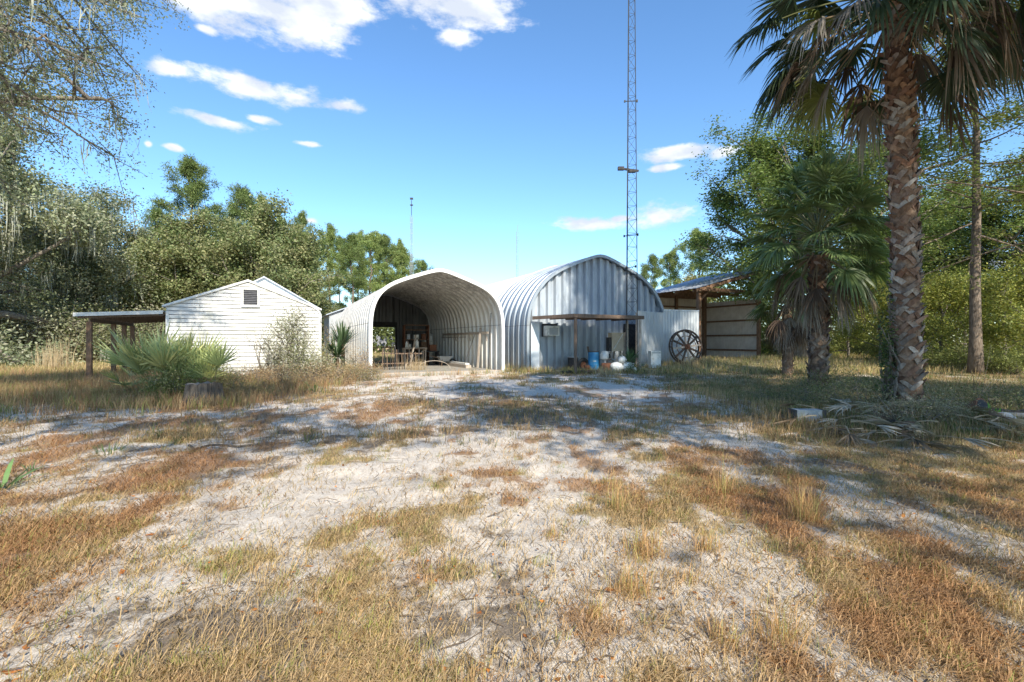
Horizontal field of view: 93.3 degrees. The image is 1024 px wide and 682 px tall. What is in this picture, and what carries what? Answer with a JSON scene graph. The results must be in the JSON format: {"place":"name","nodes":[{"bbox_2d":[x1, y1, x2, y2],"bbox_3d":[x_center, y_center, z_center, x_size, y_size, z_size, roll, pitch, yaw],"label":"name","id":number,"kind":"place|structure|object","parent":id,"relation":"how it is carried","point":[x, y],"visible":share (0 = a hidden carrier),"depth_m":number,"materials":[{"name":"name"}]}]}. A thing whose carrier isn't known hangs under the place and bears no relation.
{"place":"outdoors","nodes":[
{"label":"outdoors","id":0,"kind":"place"},
{"bbox_2d":[0,343,1023,681],"bbox_3d":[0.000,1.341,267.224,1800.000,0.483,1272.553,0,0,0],"label":"ground","id":1,"kind":"structure","parent":0,"point":[506,385],"depth_m":3.94,"materials":[{"name":"sand"}]},
{"bbox_2d":[0,458,46,488],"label":"agave","id":2,"kind":"object","parent":1,"relation":"on","point":[7,474],"visible":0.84,"depth_m":5.07,"materials":[{"name":"plant"}]},
{"bbox_2d":[0,282,103,361],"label":"understory shrub","id":3,"kind":"object","parent":1,"relation":"on","point":[15,324],"visible":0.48,"depth_m":32.51,"materials":[{"name":"green plant"}]},
{"bbox_2d":[37,334,83,371],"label":"reed clump","id":4,"kind":"object","parent":1,"relation":"on","point":[60,363],"visible":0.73,"depth_m":23.92,"materials":[{"name":"beige plant"}]},
{"bbox_2d":[0,59,165,368],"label":"live oak","id":5,"kind":"object","parent":1,"relation":"on","point":[71,226],"visible":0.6,"depth_m":31.05,"materials":[{"name":"green plant"}]},
{"bbox_2d":[0,171,172,350],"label":"live oak","id":6,"kind":"object","parent":1,"relation":"on","point":[113,205],"visible":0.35,"depth_m":37.77,"materials":[{"name":"green plant"}]},
{"bbox_2d":[20,288,164,361],"bbox_3d":[-30.359,-0.573,34.989,11.283,6.374,7.248,0,0,0],"label":"understory shrub","id":7,"kind":"object","parent":1,"relation":"on","point":[95,332],"visible":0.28,"depth_m":33.74,"materials":[{"name":"green plant"}]},
{"bbox_2d":[0,0,191,232],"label":"live oak","id":8,"kind":"object","parent":1,"relation":"on","point":[11,99],"visible":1,"depth_m":10.54,"materials":[{"name":"green plant"}]},
{"bbox_2d":[73,310,165,379],"bbox_3d":[-16.625,0.285,21.650,2.804,3.030,6.335,0,0,-26],"label":"lean to","id":9,"kind":"object","parent":1,"relation":"on","point":[124,319],"visible":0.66,"depth_m":19.27,"materials":[{"name":"metal"}]},
{"bbox_2d":[86,365,186,392],"bbox_3d":[-10.382,1.321,13.470,2.936,1.513,2.564,0,0,0],"label":"saw palmetto","id":10,"kind":"object","parent":1,"relation":"on","point":[116,379],"visible":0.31,"depth_m":13.10,"materials":[{"name":"plant"}]},
{"bbox_2d":[93,292,182,355],"bbox_3d":[-27.230,-1.048,36.195,7.274,6.130,7.153,0,0,40],"label":"understory shrub","id":11,"kind":"object","parent":1,"relation":"on","point":[160,326],"visible":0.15,"depth_m":35.83,"materials":[{"name":"green plant"}]},
{"bbox_2d":[127,204,170,238],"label":"pine tree","id":12,"kind":"object","parent":1,"relation":"on","point":[151,213],"visible":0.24,"depth_m":59.37,"materials":[{"name":"green plant"}]},
{"bbox_2d":[90,320,227,401],"bbox_3d":[-9.447,0.895,13.222,2.962,2.952,2.971,0,0,0],"label":"saw palmetto","id":13,"kind":"object","parent":1,"relation":"on","point":[136,360],"visible":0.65,"depth_m":12.65,"materials":[{"name":"plant"}]},
{"bbox_2d":[114,350,216,397],"bbox_3d":[-8.780,0.958,12.410,2.418,1.478,1.509,0,0,0],"label":"shrub","id":14,"kind":"object","parent":1,"relation":"on","point":[165,380],"visible":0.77,"depth_m":12.30,"materials":[{"name":"green plant"}]},
{"bbox_2d":[90,198,258,335],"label":"hardwood tree","id":15,"kind":"object","parent":1,"relation":"on","point":[176,248],"visible":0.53,"depth_m":40.57,"materials":[{"name":"green plant"}]},
{"bbox_2d":[148,153,233,240],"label":"pine tree","id":16,"kind":"object","parent":1,"relation":"on","point":[195,187],"visible":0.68,"depth_m":47.53,"materials":[{"name":"green plant"}]},
{"bbox_2d":[147,332,241,384],"bbox_3d":[-8.587,1.054,13.089,2.424,2.673,2.259,0,0,44],"label":"saw palmetto","id":17,"kind":"object","parent":1,"relation":"on","point":[209,357],"visible":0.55,"depth_m":12.87,"materials":[{"name":"plant"}]},
{"bbox_2d":[180,381,225,405],"bbox_3d":[-7.595,1.370,11.900,1.380,0.750,1.212,0,0,0],"label":"tree stump","id":18,"kind":"object","parent":1,"relation":"on","point":[198,389],"visible":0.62,"depth_m":11.58,"materials":[{"name":"grey wood"}]},
{"bbox_2d":[152,211,256,333],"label":"hardwood tree","id":19,"kind":"object","parent":1,"relation":"on","point":[223,222],"visible":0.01,"depth_m":49.50,"materials":[{"name":"green plant"}]},
{"bbox_2d":[195,350,254,394],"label":"shrub","id":20,"kind":"object","parent":1,"relation":"on","point":[218,380],"visible":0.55,"depth_m":13.13,"materials":[{"name":"green plant"}]},
{"bbox_2d":[212,182,257,248],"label":"pine tree","id":21,"kind":"object","parent":1,"relation":"on","point":[242,197],"visible":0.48,"depth_m":57.53,"materials":[{"name":"green plant"}]},
{"bbox_2d":[162,276,321,373],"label":"white shed","id":22,"kind":"structure","parent":1,"relation":"on","point":[237,313],"depth_m":20.71,"materials":[{"name":"wood"}]},
{"bbox_2d":[221,360,289,383],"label":"dry bush","id":23,"kind":"object","parent":1,"relation":"on","point":[247,372],"visible":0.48,"depth_m":16.13,"materials":[{"name":"beige plant"}]},
{"bbox_2d":[208,361,303,399],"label":"dry bush","id":24,"kind":"object","parent":1,"relation":"on","point":[245,389],"visible":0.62,"depth_m":12.65,"materials":[{"name":"beige plant"}]},
{"bbox_2d":[244,328,282,376],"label":"seedy shrub","id":25,"kind":"object","parent":1,"relation":"on","point":[256,349],"visible":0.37,"depth_m":18.05,"materials":[{"name":"beige plant"}]},
{"bbox_2d":[182,188,357,345],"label":"hardwood tree","id":26,"kind":"object","parent":1,"relation":"on","point":[278,259],"visible":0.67,"depth_m":40.39,"materials":[{"name":"green plant"}]},
{"bbox_2d":[239,360,329,386],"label":"dry bush","id":27,"kind":"object","parent":1,"relation":"on","point":[286,376],"visible":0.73,"depth_m":15.10,"materials":[{"name":"beige plant"}]},
{"bbox_2d":[253,292,324,380],"bbox_3d":[-8.079,0.097,17.563,2.990,3.717,2.188,0,0,0],"label":"seedy shrub","id":28,"kind":"object","parent":1,"relation":"on","point":[276,355],"visible":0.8,"depth_m":17.24,"materials":[{"name":"beige plant"}]},
{"bbox_2d":[286,210,313,234],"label":"pine tree","id":29,"kind":"object","parent":1,"relation":"on","point":[297,218],"visible":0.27,"depth_m":89.75,"materials":[{"name":"green plant"}]},
{"bbox_2d":[273,327,338,383],"bbox_3d":[-7.037,0.586,17.010,2.601,2.177,1.950,0,0,0],"label":"seedy shrub","id":30,"kind":"object","parent":1,"relation":"on","point":[300,361],"visible":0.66,"depth_m":16.80,"materials":[{"name":"beige plant"}]},
{"bbox_2d":[276,357,366,384],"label":"dry bush","id":31,"kind":"object","parent":1,"relation":"on","point":[330,374],"visible":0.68,"depth_m":16.42,"materials":[{"name":"beige plant"}]},
{"bbox_2d":[310,289,340,348],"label":"hardwood tree","id":32,"kind":"object","parent":1,"relation":"on","point":[329,307],"visible":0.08,"depth_m":52.01,"materials":[{"name":"green plant"}]},
{"bbox_2d":[308,222,359,309],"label":"pine tree","id":33,"kind":"object","parent":1,"relation":"on","point":[331,234],"visible":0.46,"depth_m":67.43,"materials":[{"name":"green plant"}]},
{"bbox_2d":[322,307,345,360],"bbox_3d":[-10.710,-0.645,35.185,5.650,4.490,4.800,0,0,-26],"label":"metal annex","id":34,"kind":"object","parent":1,"relation":"on","point":[334,316],"visible":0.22,"depth_m":32.27,"materials":[{"name":"metal"}]},
{"bbox_2d":[321,333,354,372],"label":"yucca","id":35,"kind":"object","parent":1,"relation":"on","point":[336,351],"visible":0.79,"depth_m":18.84,"materials":[{"name":"plant"}]},
{"bbox_2d":[327,318,363,373],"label":"yucca","id":36,"kind":"object","parent":1,"relation":"on","point":[342,332],"visible":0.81,"depth_m":19.69,"materials":[{"name":"plant"}]},
{"bbox_2d":[328,232,372,302],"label":"pine tree","id":37,"kind":"object","parent":1,"relation":"on","point":[350,242],"visible":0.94,"depth_m":63.44,"materials":[{"name":"green plant"}]},
{"bbox_2d":[314,357,394,381],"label":"dry bush","id":38,"kind":"object","parent":1,"relation":"on","point":[353,370],"visible":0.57,"depth_m":17.69,"materials":[{"name":"beige plant"}]},
{"bbox_2d":[343,229,371,303],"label":"pine tree","id":39,"kind":"object","parent":1,"relation":"on","point":[359,232],"visible":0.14,"depth_m":91.21,"materials":[{"name":"green plant"}]},
{"bbox_2d":[340,357,394,379],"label":"dry bush","id":40,"kind":"object","parent":1,"relation":"on","point":[370,368],"visible":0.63,"depth_m":18.39,"materials":[{"name":"beige plant"}]},
{"bbox_2d":[343,230,396,301],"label":"pine tree","id":41,"kind":"object","parent":1,"relation":"on","point":[371,239],"visible":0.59,"depth_m":69.32,"materials":[{"name":"green plant"}]},
{"bbox_2d":[370,231,402,286],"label":"pine tree","id":42,"kind":"object","parent":1,"relation":"on","point":[385,245],"visible":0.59,"depth_m":73.43,"materials":[{"name":"green plant"}]},
{"bbox_2d":[378,244,423,288],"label":"pine tree","id":43,"kind":"object","parent":1,"relation":"on","point":[402,255],"visible":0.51,"depth_m":69.53,"materials":[{"name":"green plant"}]},
{"bbox_2d":[338,268,504,376],"bbox_3d":[-5.934,-0.815,27.586,6.360,4.930,12.870,0,0,-26],"label":"arched hut","id":44,"kind":"object","parent":1,"relation":"on","point":[454,311],"visible":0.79,"depth_m":26.69,"materials":[{"name":"metal"}]},
{"bbox_2d":[381,347,421,369],"bbox_3d":[-5.473,0.848,24.135,2.050,1.147,0.185,0,0,-26],"label":"picket panel","id":45,"kind":"object","parent":44,"relation":"on","point":[398,353],"visible":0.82,"depth_m":24.05,"materials":[{"name":"brown wood"}]},
{"bbox_2d":[402,324,428,363],"bbox_3d":[-5.946,0.207,29.926,1.560,2.425,0.500,0,0,-26],"label":"shelf unit","id":46,"kind":"object","parent":44,"relation":"on","point":[404,339],"visible":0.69,"depth_m":29.79,"materials":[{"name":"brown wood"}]},
{"bbox_2d":[0,367,1023,447],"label":"weedy grass","id":47,"kind":"structure","parent":1,"relation":"on","point":[375,434],"depth_m":9.78,"materials":[{"name":"plant"}]},
{"bbox_2d":[0,363,1023,451],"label":"tall dry weeds","id":48,"kind":"object","parent":1,"relation":"on","point":[55,394],"visible":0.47,"depth_m":11.88,"materials":[{"name":"beige plant"}]},
{"bbox_2d":[0,350,1023,375],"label":"field grass","id":49,"kind":"structure","parent":1,"relation":"on","point":[773,358],"depth_m":24.61,"materials":[{"name":"plant"}]},
{"bbox_2d":[0,418,1023,681],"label":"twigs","id":50,"kind":"object","parent":1,"relation":"on","point":[438,572],"visible":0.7,"depth_m":2.78,"materials":[{"name":"wood"}]},
{"bbox_2d":[10,256,1023,353],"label":"distant woods","id":51,"kind":"object","parent":1,"relation":"on","point":[384,332],"visible":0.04,"depth_m":56.98,"materials":[{"name":"green plant"}]},
{"bbox_2d":[485,254,663,369],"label":"quonset building","id":52,"kind":"structure","parent":1,"relation":"on","point":[595,284],"depth_m":26.26,"materials":[{"name":"silver metal"}]},
{"bbox_2d":[623,324,635,364],"bbox_3d":[6.710,0.270,27.428,0.960,2.460,0.060,0,0,-26],"label":"door","id":53,"kind":"structure","parent":52,"relation":"in","point":[631,341],"depth_m":27.48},
{"bbox_2d":[532,314,643,372],"bbox_3d":[3.830,0.250,24.199,4.816,3.000,2.931,0,0,-26],"label":"porch","id":54,"kind":"object","parent":1,"relation":"on","point":[596,317],"visible":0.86,"depth_m":23.42,"materials":[{"name":"wood"}]},
{"bbox_2d":[571,585,619,622],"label":"grass tuft","id":55,"kind":"object","parent":1,"relation":"on","point":[596,608],"visible":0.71,"depth_m":2.61,"materials":[{"name":"plant"}]},
{"bbox_2d":[589,470,636,511],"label":"grass tuft","id":56,"kind":"object","parent":1,"relation":"on","point":[616,500],"visible":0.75,"depth_m":4.26,"materials":[{"name":"plant"}]},
{"bbox_2d":[606,333,622,362],"bbox_3d":[5.296,0.546,24.956,0.830,1.945,0.440,0,0,-20],"label":"electric cooler box","id":57,"kind":"object","parent":1,"relation":"on","point":[614,341],"visible":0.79,"depth_m":24.81,"materials":[{"name":"grey metal"}]},
{"bbox_2d":[618,0,638,367],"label":"radio tower","id":58,"kind":"structure","parent":1,"relation":"on","point":[627,169],"depth_m":24.65,"materials":[{"name":"metal"}]},
{"bbox_2d":[596,546,665,610],"bbox_3d":[0.713,1.371,2.874,0.442,0.270,0.461,0,0,27],"label":"grass tuft","id":59,"kind":"object","parent":1,"relation":"on","point":[631,585],"visible":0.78,"depth_m":2.85,"materials":[{"name":"plant"}]},
{"bbox_2d":[610,510,673,565],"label":"grass tuft","id":60,"kind":"object","parent":1,"relation":"on","point":[643,545],"visible":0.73,"depth_m":3.36,"materials":[{"name":"plant"}]},
{"bbox_2d":[636,311,662,366],"bbox_3d":[7.711,-0.011,27.027,2.668,3.250,0.128,0,0,-42],"label":"fence panel","id":61,"kind":"object","parent":1,"relation":"on","point":[652,331],"visible":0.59,"depth_m":27.00,"materials":[{"name":"grey metal"}]},
{"bbox_2d":[639,254,665,288],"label":"pine tree","id":62,"kind":"object","parent":1,"relation":"on","point":[654,262],"visible":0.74,"depth_m":61.62,"materials":[{"name":"green plant"}]},
{"bbox_2d":[648,351,660,367],"bbox_3d":[7.546,0.981,25.594,0.580,0.900,0.312,0,0,-14],"label":"white box","id":63,"kind":"object","parent":1,"relation":"on","point":[654,357],"visible":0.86,"depth_m":25.46,"materials":[{"name":"plastic"}]},
{"bbox_2d":[657,247,681,292],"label":"pine tree","id":64,"kind":"object","parent":1,"relation":"on","point":[672,258],"visible":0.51,"depth_m":69.53,"materials":[{"name":"green plant"}]},
{"bbox_2d":[663,309,698,362],"bbox_3d":[9.886,-0.181,28.291,2.408,3.285,0.135,0,0,-16],"label":"fence panel","id":65,"kind":"object","parent":1,"relation":"on","point":[674,321],"visible":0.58,"depth_m":28.15,"materials":[{"name":"metal"}]},
{"bbox_2d":[655,559,710,588],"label":"grass tuft","id":66,"kind":"object","parent":1,"relation":"on","point":[685,576],"visible":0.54,"depth_m":2.98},
{"bbox_2d":[668,329,702,363],"bbox_3d":[9.667,0.330,26.890,1.969,1.969,0.460,0,-8,-14],"label":"spoked reel wheel","id":67,"kind":"object","parent":1,"relation":"on","point":[686,346],"visible":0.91,"depth_m":26.80,"materials":[{"name":"brown metal"}]},
{"bbox_2d":[672,227,727,301],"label":"pine tree","id":68,"kind":"object","parent":1,"relation":"on","point":[679,267],"visible":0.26,"depth_m":65.77,"materials":[{"name":"green plant"}]},
{"bbox_2d":[678,527,732,552],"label":"grass tuft","id":69,"kind":"object","parent":1,"relation":"on","point":[706,546],"visible":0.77,"depth_m":3.44,"materials":[{"name":"plant"}]},
{"bbox_2d":[655,268,766,357],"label":"pole barn","id":70,"kind":"structure","parent":1,"relation":"on","point":[726,329],"depth_m":34.80,"materials":[{"name":"metal"}]},
{"bbox_2d":[705,459,745,494],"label":"grass tuft","id":71,"kind":"object","parent":1,"relation":"on","point":[719,485],"visible":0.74,"depth_m":4.63,"materials":[{"name":"plant"}]},
{"bbox_2d":[701,610,756,665],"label":"grass tuft","id":72,"kind":"object","parent":1,"relation":"on","point":[725,641],"visible":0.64,"depth_m":2.35,"materials":[{"name":"plant"}]},
{"bbox_2d":[728,587,819,673],"bbox_3d":[1.271,1.377,2.380,0.492,0.261,0.444,0,0,-36],"label":"grass tuft","id":73,"kind":"object","parent":1,"relation":"on","point":[776,628],"visible":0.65,"depth_m":2.39,"materials":[{"name":"plant"}]},
{"bbox_2d":[745,264,808,374],"bbox_3d":[12.121,-0.894,21.514,3.590,5.623,3.128,0,0,0],"label":"cabbage palm","id":74,"kind":"object","parent":1,"relation":"on","point":[784,335],"visible":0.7,"depth_m":21.30,"materials":[{"name":"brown plant"}]},
{"bbox_2d":[761,300,807,356],"bbox_3d":[18.917,-0.744,36.163,4.645,4.872,4.273,0,0,-9],"label":"young tree","id":75,"kind":"object","parent":1,"relation":"on","point":[768,321],"visible":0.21,"depth_m":35.66,"materials":[{"name":"green plant"}]},
{"bbox_2d":[699,347,883,403],"bbox_3d":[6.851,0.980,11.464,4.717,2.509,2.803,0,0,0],"label":"grass","id":76,"kind":"structure","parent":1,"relation":"on","point":[783,396],"depth_m":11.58,"materials":[{"name":"green plant"}]},
{"bbox_2d":[775,472,836,526],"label":"grass tuft","id":77,"kind":"object","parent":1,"relation":"on","point":[805,512],"visible":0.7,"depth_m":3.95,"materials":[{"name":"plant"}]},
{"bbox_2d":[787,408,826,420],"bbox_3d":[5.301,1.329,8.700,0.555,0.200,0.240,0,0,4],"label":"concrete block","id":78,"kind":"object","parent":1,"relation":"on","point":[797,411],"depth_m":8.60,"materials":[{"name":"concrete"}]},
{"bbox_2d":[741,144,891,390],"bbox_3d":[9.078,-1.878,14.261,4.255,7.611,4.111,0,0,0],"label":"cabbage palm","id":79,"kind":"object","parent":1,"relation":"on","point":[826,171],"visible":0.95,"depth_m":13.95,"materials":[{"name":"green plant"}]},
{"bbox_2d":[673,103,1010,358],"bbox_3d":[18.551,-7.128,29.960,16.235,17.305,17.881,0,0,37],"label":"camphor tree","id":80,"kind":"object","parent":1,"relation":"on","point":[767,156],"visible":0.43,"depth_m":29.44,"materials":[{"name":"green plant"}]},
{"bbox_2d":[828,296,877,356],"bbox_3d":[22.825,-0.978,33.529,4.807,5.481,5.226,0,0,-42],"label":"young tree","id":81,"kind":"object","parent":1,"relation":"on","point":[848,341],"visible":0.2,"depth_m":32.88,"materials":[{"name":"green plant"}]},
{"bbox_2d":[829,327,878,355],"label":"bush","id":82,"kind":"object","parent":1,"relation":"on","point":[857,350],"visible":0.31,"depth_m":37.30,"materials":[{"name":"green plant"}]},
{"bbox_2d":[785,368,932,407],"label":"grass","id":83,"kind":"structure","parent":1,"relation":"on","point":[834,395],"depth_m":9.44,"materials":[{"name":"green plant"}]},
{"bbox_2d":[724,0,1023,406],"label":"cabbage palm","id":84,"kind":"object","parent":1,"relation":"on","point":[986,50],"visible":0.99,"depth_m":8.97,"materials":[{"name":"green plant"}]},
{"bbox_2d":[871,244,900,403],"bbox_3d":[7.069,-0.240,9.097,0.493,3.169,0.459,0,0,-24],"label":"vine","id":85,"kind":"object","parent":84,"relation":"attached to","point":[890,376],"visible":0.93,"depth_m":9.06,"materials":[{"name":"green plant"}]},
{"bbox_2d":[767,397,997,426],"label":"fallen fronds","id":86,"kind":"object","parent":1,"relation":"on","point":[792,420],"visible":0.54,"depth_m":8.37,"materials":[{"name":"grey plant"}]},
{"bbox_2d":[830,271,945,359],"bbox_3d":[22.677,-1.172,28.879,5.806,6.090,5.341,0,0,-17],"label":"young tree","id":87,"kind":"object","parent":1,"relation":"on","point":[870,307],"visible":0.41,"depth_m":29.22,"materials":[{"name":"green plant"}]},
{"bbox_2d":[855,335,942,358],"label":"bush","id":88,"kind":"object","parent":1,"relation":"on","point":[875,350],"visible":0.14,"depth_m":29.95,"materials":[{"name":"green plant"}]},
{"bbox_2d":[838,379,992,425],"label":"grass","id":89,"kind":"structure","parent":1,"relation":"on","point":[944,412],"depth_m":7.91,"materials":[{"name":"green plant"}]},
{"bbox_2d":[832,394,1001,430],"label":"fallen fronds","id":90,"kind":"object","parent":1,"relation":"on","point":[909,419],"visible":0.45,"depth_m":8.26,"materials":[{"name":"grey plant"}]},
{"bbox_2d":[832,155,1023,345],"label":"camphor tree","id":91,"kind":"object","parent":1,"relation":"on","point":[965,232],"visible":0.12,"depth_m":35.98,"materials":[{"name":"green plant"}]},
{"bbox_2d":[834,413,1021,453],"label":"fallen fronds","id":92,"kind":"object","parent":1,"relation":"on","point":[849,437],"visible":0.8,"depth_m":6.84,"materials":[{"name":"grey plant"}]},
{"bbox_2d":[833,0,1023,373],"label":"sweetgum tree","id":93,"kind":"object","parent":1,"relation":"on","point":[975,358],"visible":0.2,"depth_m":21.88,"materials":[{"name":"green plant"}]},
{"bbox_2d":[907,600,965,639],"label":"grass tuft","id":94,"kind":"object","parent":1,"relation":"on","point":[947,615],"visible":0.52,"depth_m":2.56,"materials":[{"name":"plant"}]},
{"bbox_2d":[858,3,1023,300],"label":"sweetgum tree","id":95,"kind":"object","parent":1,"relation":"on","point":[1008,119],"visible":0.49,"depth_m":19.69,"materials":[{"name":"green plant"}]},
{"bbox_2d":[876,347,1023,409],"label":"grass","id":96,"kind":"structure","parent":1,"relation":"on","point":[998,401],"depth_m":10.46,"materials":[{"name":"green plant"}]},
{"bbox_2d":[891,408,1023,436],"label":"fallen fronds","id":97,"kind":"object","parent":1,"relation":"on","point":[1017,421],"visible":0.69,"depth_m":7.46,"materials":[{"name":"grey plant"}]},
{"bbox_2d":[922,333,1009,371],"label":"bush","id":98,"kind":"object","parent":1,"relation":"on","point":[939,358],"visible":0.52,"depth_m":23.97,"materials":[{"name":"green plant"}]},
{"bbox_2d":[921,263,1018,353],"bbox_3d":[30.597,-1.572,32.203,6.142,7.004,6.677,0,0,44],"label":"young tree","id":99,"kind":"object","parent":1,"relation":"on","point":[965,308],"visible":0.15,"depth_m":31.92,"materials":[{"name":"green plant"}]},
{"bbox_2d":[920,264,1021,364],"bbox_3d":[23.247,-1.021,25.437,5.806,6.090,5.341,0,0,40],"label":"young tree","id":100,"kind":"object","parent":1,"relation":"on","point":[930,297],"visible":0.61,"depth_m":25.55,"materials":[{"name":"green plant"}]},
{"bbox_2d":[920,149,1023,315],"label":"camphor tree","id":101,"kind":"object","parent":1,"relation":"on","point":[1013,222],"visible":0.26,"depth_m":34.29,"materials":[{"name":"green plant"}]},
{"bbox_2d":[927,265,1023,366],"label":"young tree","id":102,"kind":"object","parent":1,"relation":"on","point":[990,331],"visible":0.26,"depth_m":24.53,"materials":[{"name":"green plant"}]},
{"bbox_2d":[957,332,1023,374],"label":"bush","id":103,"kind":"object","parent":1,"relation":"on","point":[1012,366],"visible":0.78,"depth_m":21.70,"materials":[{"name":"green plant"}]},
{"bbox_2d":[967,245,1023,351],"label":"young tree","id":104,"kind":"object","parent":1,"relation":"on","point":[1017,289],"visible":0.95,"depth_m":22.19,"materials":[{"name":"green plant"}]},
{"bbox_2d":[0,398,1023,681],"bbox_3d":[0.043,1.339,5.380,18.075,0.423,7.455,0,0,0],"label":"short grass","id":105,"kind":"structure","parent":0,"point":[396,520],"depth_m":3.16,"materials":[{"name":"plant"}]},
{"bbox_2d":[0,395,1023,681],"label":"fallen leaves","id":106,"kind":"object","parent":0,"point":[122,571],"depth_m":3.12,"materials":[{"name":"plant"}]},
{"bbox_2d":[0,0,1023,339],"label":"sky","id":107,"kind":"structure","parent":0,"point":[496,118],"materials":[{"name":"blue"}]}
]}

